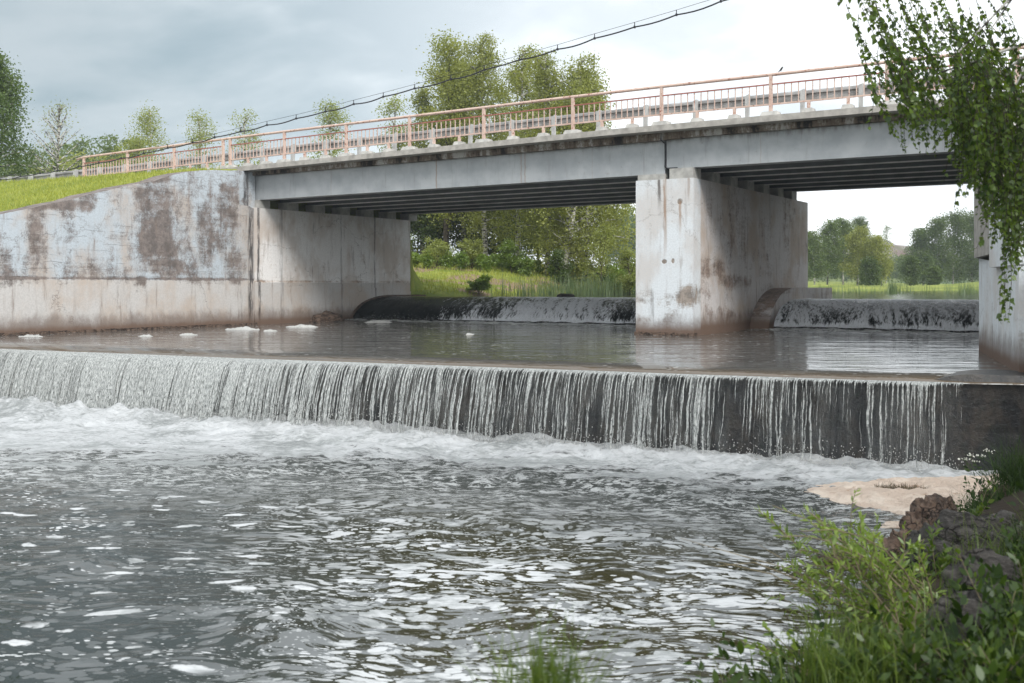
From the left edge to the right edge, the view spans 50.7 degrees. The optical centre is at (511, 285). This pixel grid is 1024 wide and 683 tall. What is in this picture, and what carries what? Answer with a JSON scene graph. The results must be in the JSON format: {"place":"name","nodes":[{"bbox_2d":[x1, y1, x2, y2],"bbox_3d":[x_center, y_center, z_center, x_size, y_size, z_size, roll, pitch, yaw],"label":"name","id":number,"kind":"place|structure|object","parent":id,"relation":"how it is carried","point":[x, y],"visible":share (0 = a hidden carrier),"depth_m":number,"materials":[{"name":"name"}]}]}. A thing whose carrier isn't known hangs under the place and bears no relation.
{"place":"outdoors","nodes":[
{"label":"outdoors","id":0,"kind":"place"},
{"bbox_2d":[0,0,726,179],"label":"overhead cable","id":1,"kind":"object","parent":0,"point":[484,69],"visible":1,"depth_m":31.69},
{"bbox_2d":[0,349,963,472],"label":"waterfall","id":2,"kind":"structure","parent":0,"point":[98,372],"depth_m":20.74,"materials":[{"name":"liquid"}]},
{"bbox_2d":[353,296,635,322],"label":"waterfall","id":3,"kind":"structure","parent":0,"point":[596,309],"depth_m":38.42,"materials":[{"name":"liquid"}]},
{"bbox_2d":[0,394,996,682],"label":"water","id":4,"kind":"structure","parent":0,"point":[150,544],"depth_m":11.47,"materials":[{"name":"liquid"}]},
{"bbox_2d":[3,303,977,471],"bbox_3d":[-0.809,1.499,27.835,25.203,2.516,19.676,0,0,32],"label":"spray","id":5,"kind":"object","parent":4,"relation":"on","point":[607,434],"visible":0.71,"depth_m":19.12,"materials":[{"name":"white liquid"}]},
{"bbox_2d":[816,552,865,571],"bbox_3d":[2.817,2.353,9.199,0.493,0.164,0.226,0,0,8],"label":"boulder","id":6,"kind":"object","parent":4,"relation":"in","point":[830,562],"visible":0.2,"depth_m":9.15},
{"bbox_2d":[880,521,899,528],"bbox_3d":[4.710,2.789,12.534,0.946,0.104,0.331,0,0,4],"label":"foam patch","id":7,"kind":"object","parent":4,"relation":"on","point":[891,524],"visible":0.2,"depth_m":12.49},
{"bbox_2d":[804,474,998,514],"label":"sandbar","id":8,"kind":"structure","parent":4,"relation":"on","point":[882,499],"depth_m":14.18,"materials":[{"name":"sand"}]},
{"bbox_2d":[874,482,926,489],"bbox_3d":[5.219,2.713,14.544,0.938,0.161,0.870,0,0,32],"label":"twig debris","id":9,"kind":"object","parent":8,"relation":"on","point":[901,486],"visible":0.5,"depth_m":14.59,"materials":[{"name":"wood"}]},
{"bbox_2d":[0,318,1023,384],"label":"water","id":10,"kind":"structure","parent":0,"point":[866,354],"depth_m":23.77,"materials":[{"name":"liquid"}]},
{"bbox_2d":[225,326,259,329],"bbox_3d":[-8.213,1.305,32.837,1.219,0.130,0.562,0,0,0],"label":"foam heap","id":11,"kind":"object","parent":10,"relation":"on","point":[243,328],"visible":0.71,"depth_m":32.73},
{"bbox_2d":[309,310,344,322],"bbox_3d":[-6.796,1.364,39.745,0.748,0.883,1.635,0,0,32],"label":"rock","id":12,"kind":"object","parent":10,"relation":"in","point":[326,316],"visible":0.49,"depth_m":39.40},
{"bbox_2d":[364,320,390,322],"bbox_3d":[-4.796,1.312,38.946,1.300,0.116,0.600,0,0,0],"label":"foam heap","id":13,"kind":"object","parent":10,"relation":"on","point":[380,321],"visible":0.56,"depth_m":38.84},
{"bbox_2d":[0,169,1023,682],"bbox_3d":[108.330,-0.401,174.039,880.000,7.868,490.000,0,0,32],"label":"ground","id":14,"kind":"structure","parent":0,"point":[994,507],"depth_m":46.23,"materials":[{"name":"plant"}]},
{"bbox_2d":[0,48,59,177],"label":"birch tree","id":15,"kind":"object","parent":14,"relation":"on","point":[9,111],"visible":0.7,"depth_m":57.75,"materials":[{"name":"green plant"}]},
{"bbox_2d":[18,95,95,172],"bbox_3d":[-26.281,-6.162,61.932,4.569,9.397,4.624,0,0,-27],"label":"bare tree","id":16,"kind":"object","parent":14,"relation":"on","point":[59,127],"visible":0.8,"depth_m":61.90,"materials":[{"name":"green plant"}]},
{"bbox_2d":[0,134,154,175],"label":"wood","id":17,"kind":"object","parent":14,"relation":"on","point":[106,149],"visible":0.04,"depth_m":109.70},
{"bbox_2d":[0,165,219,210],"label":"grass","id":18,"kind":"structure","parent":14,"relation":"on","point":[108,178],"depth_m":35.21,"materials":[{"name":"plant"}]},
{"bbox_2d":[0,170,257,335],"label":"wing wall","id":19,"kind":"structure","parent":14,"relation":"on","point":[169,250],"depth_m":32.85,"materials":[{"name":"concrete"}]},
{"bbox_2d":[114,99,184,172],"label":"leafy tree","id":20,"kind":"object","parent":14,"relation":"on","point":[147,126],"visible":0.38,"depth_m":75.49,"materials":[{"name":"green plant"}]},
{"bbox_2d":[171,105,228,169],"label":"leafy tree","id":21,"kind":"object","parent":14,"relation":"on","point":[200,130],"visible":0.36,"depth_m":76.13,"materials":[{"name":"green plant"}]},
{"bbox_2d":[3,146,416,251],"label":"roadside thicket","id":22,"kind":"object","parent":14,"relation":"on","point":[120,155],"visible":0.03,"depth_m":70.65,"materials":[{"name":"green plant"}]},
{"bbox_2d":[218,108,268,166],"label":"leafy tree","id":23,"kind":"object","parent":14,"relation":"on","point":[248,140],"visible":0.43,"depth_m":75.89,"materials":[{"name":"green plant"}]},
{"bbox_2d":[306,94,355,158],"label":"birch tree","id":24,"kind":"object","parent":14,"relation":"on","point":[331,122],"visible":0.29,"depth_m":74.03,"materials":[{"name":"green plant"}]},
{"bbox_2d":[253,208,425,324],"bbox_3d":[-7.093,-0.575,41.931,2.440,6.350,10.100,0,0,32],"label":"abutment","id":25,"kind":"object","parent":14,"relation":"on","point":[308,266],"visible":0.61,"depth_m":40.01,"materials":[{"name":"concrete"}]},
{"bbox_2d":[221,97,1019,220],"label":"road bridge","id":26,"kind":"structure","parent":25,"relation":"on","point":[789,155],"depth_m":31.35,"materials":[{"name":"concrete"}]},
{"bbox_2d":[76,46,1023,176],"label":"pedestrian railing","id":27,"kind":"object","parent":26,"relation":"on","point":[809,108],"visible":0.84,"depth_m":31.56,"materials":[{"name":"metal"}]},
{"bbox_2d":[369,90,419,152],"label":"leafy tree","id":28,"kind":"object","parent":14,"relation":"on","point":[395,106],"visible":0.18,"depth_m":69.21,"materials":[{"name":"green plant"}]},
{"bbox_2d":[397,84,456,253],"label":"leafy tree","id":29,"kind":"object","parent":14,"relation":"on","point":[421,99],"visible":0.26,"depth_m":65.91,"materials":[{"name":"green plant"}]},
{"bbox_2d":[410,213,457,253],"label":"leafy tree","id":30,"kind":"object","parent":14,"relation":"on","point":[420,230],"visible":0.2,"depth_m":65.20,"materials":[{"name":"green plant"}]},
{"bbox_2d":[421,236,456,266],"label":"bush","id":31,"kind":"object","parent":14,"relation":"on","point":[438,248],"visible":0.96,"depth_m":55.54,"materials":[{"name":"green plant"}]},
{"bbox_2d":[411,212,473,252],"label":"leafy tree","id":32,"kind":"object","parent":14,"relation":"on","point":[453,240],"visible":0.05,"depth_m":66.82,"materials":[{"name":"green plant"}]},
{"bbox_2d":[402,24,509,246],"bbox_3d":[-3.521,-8.152,63.687,8.509,14.054,7.054,0,0,32],"label":"poplar tree","id":33,"kind":"object","parent":14,"relation":"on","point":[446,69],"visible":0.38,"depth_m":62.42,"materials":[{"name":"green plant"}]},
{"bbox_2d":[437,59,499,253],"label":"birch tree","id":34,"kind":"object","parent":14,"relation":"on","point":[462,230],"visible":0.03,"depth_m":65.99,"materials":[{"name":"green plant"}]},
{"bbox_2d":[453,238,486,268],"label":"bush","id":35,"kind":"object","parent":14,"relation":"on","point":[474,250],"visible":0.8,"depth_m":56.47,"materials":[{"name":"green plant"}]},
{"bbox_2d":[433,30,514,255],"bbox_3d":[-1.710,-7.610,62.220,5.676,13.800,5.173,0,0,-18],"label":"birch tree","id":36,"kind":"object","parent":14,"relation":"on","point":[486,57],"visible":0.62,"depth_m":61.48,"materials":[{"name":"green plant"}]},
{"bbox_2d":[465,273,492,294],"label":"bush","id":37,"kind":"object","parent":14,"relation":"on","point":[481,282],"visible":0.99,"depth_m":47.72,"materials":[{"name":"green plant"}]},
{"bbox_2d":[453,210,512,255],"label":"leafy tree","id":38,"kind":"object","parent":14,"relation":"on","point":[457,237],"visible":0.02,"depth_m":66.40,"materials":[{"name":"green plant"}]},
{"bbox_2d":[457,209,542,257],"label":"leafy tree","id":39,"kind":"object","parent":14,"relation":"on","point":[489,240],"visible":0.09,"depth_m":64.70,"materials":[{"name":"green plant"}]},
{"bbox_2d":[495,238,525,272],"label":"bush","id":40,"kind":"object","parent":14,"relation":"on","point":[506,247],"visible":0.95,"depth_m":55.72,"materials":[{"name":"green plant"}]},
{"bbox_2d":[0,351,1023,470],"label":"weir","id":41,"kind":"object","parent":14,"relation":"on","point":[980,408],"visible":0.3,"depth_m":17.46,"materials":[{"name":"concrete"}]},
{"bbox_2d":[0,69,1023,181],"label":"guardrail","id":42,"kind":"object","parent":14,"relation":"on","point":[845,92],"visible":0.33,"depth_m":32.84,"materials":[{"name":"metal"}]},
{"bbox_2d":[491,43,546,255],"bbox_3d":[0.118,-6.937,60.391,4.958,12.866,4.760,0,0,32],"label":"birch tree","id":43,"kind":"object","parent":14,"relation":"on","point":[520,86],"visible":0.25,"depth_m":59.74,"materials":[{"name":"green plant"}]},
{"bbox_2d":[488,65,549,243],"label":"leafy tree","id":44,"kind":"object","parent":14,"relation":"on","point":[509,108],"visible":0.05,"depth_m":70.55,"materials":[{"name":"green plant"}]},
{"bbox_2d":[489,208,558,259],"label":"leafy tree","id":45,"kind":"object","parent":14,"relation":"on","point":[532,249],"depth_m":67.45,"materials":[{"name":"green plant"}]},
{"bbox_2d":[412,250,635,283],"bbox_3d":[0.631,-0.890,57.604,13.219,2.171,5.673,0,0,-1],"label":"shrubbery","id":46,"kind":"object","parent":14,"relation":"on","point":[485,262],"visible":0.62,"depth_m":55.61,"materials":[{"name":"green plant"}]},
{"bbox_2d":[464,266,635,294],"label":"reeds","id":47,"kind":"object","parent":14,"relation":"on","point":[588,289],"visible":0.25,"depth_m":50.56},
{"bbox_2d":[498,48,606,275],"bbox_3d":[1.636,-6.331,56.702,5.570,12.311,6.006,0,0,32],"label":"birch tree","id":48,"kind":"object","parent":14,"relation":"on","point":[544,79],"visible":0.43,"depth_m":56.73,"materials":[{"name":"green plant"}]},
{"bbox_2d":[545,248,576,288],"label":"bush","id":49,"kind":"object","parent":14,"relation":"on","point":[557,256],"visible":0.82,"depth_m":51.99,"materials":[{"name":"green plant"}]},
{"bbox_2d":[435,591,692,682],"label":"grass tuft","id":50,"kind":"object","parent":14,"relation":"on","point":[537,673],"visible":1,"depth_m":3.32,"materials":[{"name":"plant"}]},
{"bbox_2d":[496,50,635,280],"bbox_3d":[2.824,-6.000,55.431,7.774,12.273,7.591,0,0,-28],"label":"birch tree","id":51,"kind":"object","parent":14,"relation":"on","point":[586,85],"visible":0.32,"depth_m":55.34,"materials":[{"name":"green plant"}]},
{"bbox_2d":[551,70,621,264],"bbox_3d":[3.705,-6.018,58.897,4.173,11.967,4.285,0,0,-30],"label":"birch tree","id":52,"kind":"object","parent":14,"relation":"on","point":[582,209],"visible":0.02,"depth_m":58.88,"materials":[{"name":"green plant"}]},
{"bbox_2d":[539,99,634,282],"bbox_3d":[3.877,-4.771,55.850,4.065,9.959,5.334,0,0,32],"label":"birch tree","id":53,"kind":"object","parent":14,"relation":"on","point":[574,249],"visible":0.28,"depth_m":55.17,"materials":[{"name":"green plant"}]},
{"bbox_2d":[578,222,622,287],"bbox_3d":[4.394,-1.208,52.993,2.467,3.906,2.575,0,0,32],"label":"bush","id":54,"kind":"object","parent":14,"relation":"on","point":[599,258],"visible":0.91,"depth_m":52.98,"materials":[{"name":"green plant"}]},
{"bbox_2d":[600,205,635,268],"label":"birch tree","id":55,"kind":"object","parent":14,"relation":"on","point":[633,225],"visible":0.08,"depth_m":194.54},
{"bbox_2d":[613,247,635,293],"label":"bush","id":56,"kind":"object","parent":14,"relation":"on","point":[625,258],"visible":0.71,"depth_m":51.72,"materials":[{"name":"green plant"}]},
{"bbox_2d":[356,318,978,332],"bbox_3d":[5.199,1.390,37.401,24.100,1.620,5.000,0,0,32],"label":"weir","id":57,"kind":"object","parent":14,"relation":"on","point":[635,324],"visible":0.04,"depth_m":35.57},
{"bbox_2d":[634,178,831,335],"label":"pier","id":58,"kind":"structure","parent":14,"relation":"on","point":[713,257],"depth_m":30.09,"materials":[{"name":"concrete"}]},
{"bbox_2d":[741,621,807,675],"bbox_3d":[1.379,1.895,5.584,0.381,0.302,0.140,0,0,2],"label":"leafy sprig","id":59,"kind":"object","parent":14,"relation":"on","point":[791,656],"visible":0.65,"depth_m":5.60,"materials":[{"name":"green plant"}]},
{"bbox_2d":[612,468,1023,682],"bbox_3d":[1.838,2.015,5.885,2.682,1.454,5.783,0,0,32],"label":"grass","id":60,"kind":"structure","parent":14,"relation":"on","point":[860,615],"depth_m":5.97,"materials":[{"name":"plant"}]},
{"bbox_2d":[808,230,835,284],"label":"birch tree","id":61,"kind":"object","parent":14,"relation":"on","point":[815,263],"visible":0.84,"depth_m":111.85,"materials":[{"name":"green plant"}]},
{"bbox_2d":[804,624,844,682],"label":"weed plant","id":62,"kind":"object","parent":14,"relation":"on","point":[818,632],"visible":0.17,"depth_m":5.35,"materials":[{"name":"green plant"}]},
{"bbox_2d":[817,219,846,284],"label":"birch tree","id":63,"kind":"object","parent":14,"relation":"on","point":[828,232],"visible":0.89,"depth_m":115.33,"materials":[{"name":"green plant"}]},
{"bbox_2d":[687,578,984,682],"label":"grass tuft","id":64,"kind":"object","parent":14,"relation":"on","point":[826,665],"visible":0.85,"depth_m":4.97,"materials":[{"name":"plant"}]},
{"bbox_2d":[830,217,858,284],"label":"birch tree","id":65,"kind":"object","parent":14,"relation":"on","point":[845,225],"visible":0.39,"depth_m":117.70,"materials":[{"name":"green plant"}]},
{"bbox_2d":[755,488,947,634],"bbox_3d":[2.047,1.625,6.295,1.225,0.945,1.824,0,0,1],"label":"willow bush","id":66,"kind":"object","parent":14,"relation":"on","point":[854,550],"visible":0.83,"depth_m":6.16,"materials":[{"name":"green plant"}]},
{"bbox_2d":[681,538,904,621],"bbox_3d":[1.651,1.757,6.423,1.301,0.432,0.232,0,0,20],"label":"bare branch","id":67,"kind":"object","parent":66,"relation":"attached to","point":[811,579],"visible":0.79,"depth_m":6.44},
{"bbox_2d":[683,447,1023,682],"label":"undergrowth","id":68,"kind":"object","parent":14,"relation":"on","point":[996,574],"visible":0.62,"depth_m":5.07,"materials":[{"name":"green plant"}]},
{"bbox_2d":[837,225,870,284],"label":"birch tree","id":69,"kind":"object","parent":14,"relation":"on","point":[854,240],"visible":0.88,"depth_m":111.47,"materials":[{"name":"green plant"}]},
{"bbox_2d":[849,214,886,284],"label":"birch tree","id":70,"kind":"object","parent":14,"relation":"on","point":[859,221],"visible":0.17,"depth_m":134.28,"materials":[{"name":"green plant"}]},
{"bbox_2d":[855,256,883,285],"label":"bush","id":71,"kind":"object","parent":14,"relation":"on","point":[869,272],"visible":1,"depth_m":105.55,"materials":[{"name":"green plant"}]},
{"bbox_2d":[860,233,896,285],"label":"birch tree","id":72,"kind":"object","parent":14,"relation":"on","point":[876,245],"visible":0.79,"depth_m":109.29,"materials":[{"name":"green plant"}]},
{"bbox_2d":[844,581,922,656],"bbox_3d":[2.007,1.827,5.764,0.385,0.471,0.393,0,0,1],"label":"weed plant","id":73,"kind":"object","parent":14,"relation":"on","point":[847,615],"visible":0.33,"depth_m":5.80,"materials":[{"name":"green plant"}]},
{"bbox_2d":[881,223,897,282],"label":"thin tree","id":74,"kind":"object","parent":14,"relation":"on","point":[886,229],"visible":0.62,"depth_m":200.04,"materials":[{"name":"plant"}]},
{"bbox_2d":[808,252,978,283],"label":"wood","id":75,"kind":"object","parent":14,"relation":"on","point":[891,275],"visible":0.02,"depth_m":229.16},
{"bbox_2d":[877,527,911,574],"bbox_3d":[3.375,2.374,9.210,0.529,0.659,0.644,0,0,32],"label":"boulder","id":76,"kind":"object","parent":14,"relation":"on","point":[892,541],"visible":0.12,"depth_m":9.14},
{"bbox_2d":[844,625,951,682],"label":"weed plant","id":77,"kind":"object","parent":14,"relation":"on","point":[936,645],"visible":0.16,"depth_m":5.15,"materials":[{"name":"green plant"}]},
{"bbox_2d":[894,246,917,283],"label":"bush","id":78,"kind":"object","parent":14,"relation":"on","point":[907,250],"visible":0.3,"depth_m":170.24,"materials":[{"name":"green plant"}]},
{"bbox_2d":[897,253,924,285],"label":"bush","id":79,"kind":"object","parent":14,"relation":"on","point":[909,263],"visible":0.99,"depth_m":117.44,"materials":[{"name":"green plant"}]},
{"bbox_2d":[906,224,934,284],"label":"leafy tree","id":80,"kind":"object","parent":14,"relation":"on","point":[916,241],"visible":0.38,"depth_m":149.65,"materials":[{"name":"green plant"}]},
{"bbox_2d":[881,590,968,650],"bbox_3d":[2.248,1.795,5.663,0.533,0.434,0.358,0,0,32],"label":"weed plant","id":81,"kind":"object","parent":14,"relation":"on","point":[905,595],"visible":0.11,"depth_m":5.65,"materials":[{"name":"green plant"}]},
{"bbox_2d":[899,493,956,530],"bbox_3d":[3.873,2.454,9.999,0.623,1.028,1.479,0,0,32],"label":"boulder","id":82,"kind":"object","parent":14,"relation":"on","point":[931,507],"visible":0.23,"depth_m":9.83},
{"bbox_2d":[918,252,939,283],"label":"bush","id":83,"kind":"object","parent":14,"relation":"on","point":[928,260],"visible":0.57,"depth_m":134.83,"materials":[{"name":"green plant"}]},
{"bbox_2d":[836,0,1023,324],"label":"birch tree","id":84,"kind":"object","parent":14,"relation":"on","point":[992,146],"visible":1,"depth_m":7.63,"materials":[{"name":"green plant"}]},
{"bbox_2d":[907,520,952,576],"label":"weed plant","id":85,"kind":"object","parent":14,"relation":"on","point":[942,562],"visible":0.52,"depth_m":7.62,"materials":[{"name":"green plant"}]},
{"bbox_2d":[884,593,976,682],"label":"weed plant","id":86,"kind":"object","parent":14,"relation":"on","point":[918,645],"visible":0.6,"depth_m":4.91,"materials":[{"name":"green plant"}]},
{"bbox_2d":[923,265,944,284],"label":"bush","id":87,"kind":"object","parent":14,"relation":"on","point":[934,277],"visible":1,"depth_m":117.44,"materials":[{"name":"green plant"}]},
{"bbox_2d":[878,625,990,681],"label":"weed plant","id":88,"kind":"object","parent":14,"relation":"on","point":[933,638],"visible":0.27,"depth_m":4.96,"materials":[{"name":"green plant"}]},
{"bbox_2d":[911,212,963,280],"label":"leafy tree","id":89,"kind":"object","parent":14,"relation":"on","point":[935,232],"visible":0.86,"depth_m":145.08,"materials":[{"name":"green plant"}]},
{"bbox_2d":[893,509,1005,579],"bbox_3d":[3.279,2.171,7.996,0.898,1.009,0.866,0,0,32],"label":"boulder","id":90,"kind":"object","parent":14,"relation":"on","point":[947,518],"visible":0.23,"depth_m":7.86,"materials":[{"name":"stone"}]},
{"bbox_2d":[939,207,976,283],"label":"leafy tree","id":91,"kind":"object","parent":14,"relation":"on","point":[957,221],"visible":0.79,"depth_m":147.29,"materials":[{"name":"green plant"}]},
{"bbox_2d":[899,482,1017,512],"bbox_3d":[4.865,2.150,10.741,1.581,0.446,1.764,0,0,-25],"label":"grass tuft","id":92,"kind":"object","parent":14,"relation":"on","point":[972,506],"visible":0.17,"depth_m":10.95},
{"bbox_2d":[954,210,978,282],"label":"leafy tree","id":93,"kind":"object","parent":14,"relation":"on","point":[975,270],"visible":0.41,"depth_m":149.24,"materials":[{"name":"green plant"}]},
{"bbox_2d":[926,590,1020,656],"bbox_3d":[2.403,1.862,5.588,0.487,0.538,0.480,0,0,32],"label":"boulder","id":94,"kind":"object","parent":14,"relation":"on","point":[972,605],"visible":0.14,"depth_m":5.56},
{"bbox_2d":[929,425,1023,488],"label":"grass tuft","id":95,"kind":"object","parent":14,"relation":"on","point":[1017,470],"visible":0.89,"depth_m":11.48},
{"bbox_2d":[958,449,997,489],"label":"wildflower","id":96,"kind":"object","parent":14,"relation":"on","point":[973,461],"visible":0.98,"depth_m":10.34,"materials":[{"name":"white plant"}]},
{"bbox_2d":[941,548,1023,601],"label":"boulder","id":97,"kind":"object","parent":14,"relation":"on","point":[989,556],"visible":0.2,"depth_m":6.56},
{"bbox_2d":[956,571,1010,596],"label":"weed plant","id":98,"kind":"object","parent":14,"relation":"on","point":[960,579],"visible":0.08,"depth_m":6.33,"materials":[{"name":"green plant"}]},
{"bbox_2d":[947,546,1023,661],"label":"weed plant","id":99,"kind":"object","parent":14,"relation":"on","point":[1018,614],"visible":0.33,"depth_m":5.20,"materials":[{"name":"green plant"}]},
{"bbox_2d":[971,478,1001,515],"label":"weed plant","id":100,"kind":"object","parent":14,"relation":"on","point":[979,510],"visible":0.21,"depth_m":9.59,"materials":[{"name":"green plant"}]},
{"bbox_2d":[955,630,1023,682],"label":"weed plant","id":101,"kind":"object","parent":14,"relation":"on","point":[1018,671],"visible":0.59,"depth_m":4.63,"materials":[{"name":"green plant"}]},
{"bbox_2d":[978,483,1014,501],"bbox_3d":[5.372,2.367,11.501,0.787,0.500,0.505,0,0,32],"label":"boulder","id":102,"kind":"object","parent":14,"relation":"on","point":[979,492],"visible":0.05,"depth_m":11.55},
{"bbox_2d":[974,122,1023,371],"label":"bridge pier","id":103,"kind":"structure","parent":14,"relation":"on","point":[1000,342],"depth_m":19.04,"materials":[{"name":"concrete"}]},
{"bbox_2d":[977,509,1023,536],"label":"boulder","id":104,"kind":"object","parent":14,"relation":"on","point":[1002,513],"visible":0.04,"depth_m":8.51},
{"bbox_2d":[0,0,1023,266],"label":"sky","id":105,"kind":"structure","parent":0,"point":[277,59],"materials":[{"name":"white"}]},
{"bbox_2d":[410,230,614,294],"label":"grass","id":106,"kind":"structure","parent":0,"point":[461,280],"depth_m":52.41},
{"bbox_2d":[455,291,978,299],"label":"water","id":107,"kind":"structure","parent":0,"point":[951,295],"depth_m":46.57,"materials":[{"name":"grey liquid"}]},
{"bbox_2d":[818,278,978,293],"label":"reeds","id":108,"kind":"object","parent":107,"relation":"on","point":[891,289],"visible":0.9,"depth_m":59.84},
{"bbox_2d":[774,299,978,330],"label":"waterfall","id":109,"kind":"structure","parent":0,"point":[927,314],"depth_m":31.50,"materials":[{"name":"liquid"}]},
{"bbox_2d":[808,237,958,281],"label":"hills","id":110,"kind":"structure","parent":0,"point":[899,249],"depth_m":326.52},
{"bbox_2d":[892,278,978,283],"bbox_3d":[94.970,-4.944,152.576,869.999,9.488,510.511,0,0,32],"label":"hills","id":111,"kind":"structure","parent":0,"point":[966,281],"depth_m":283.65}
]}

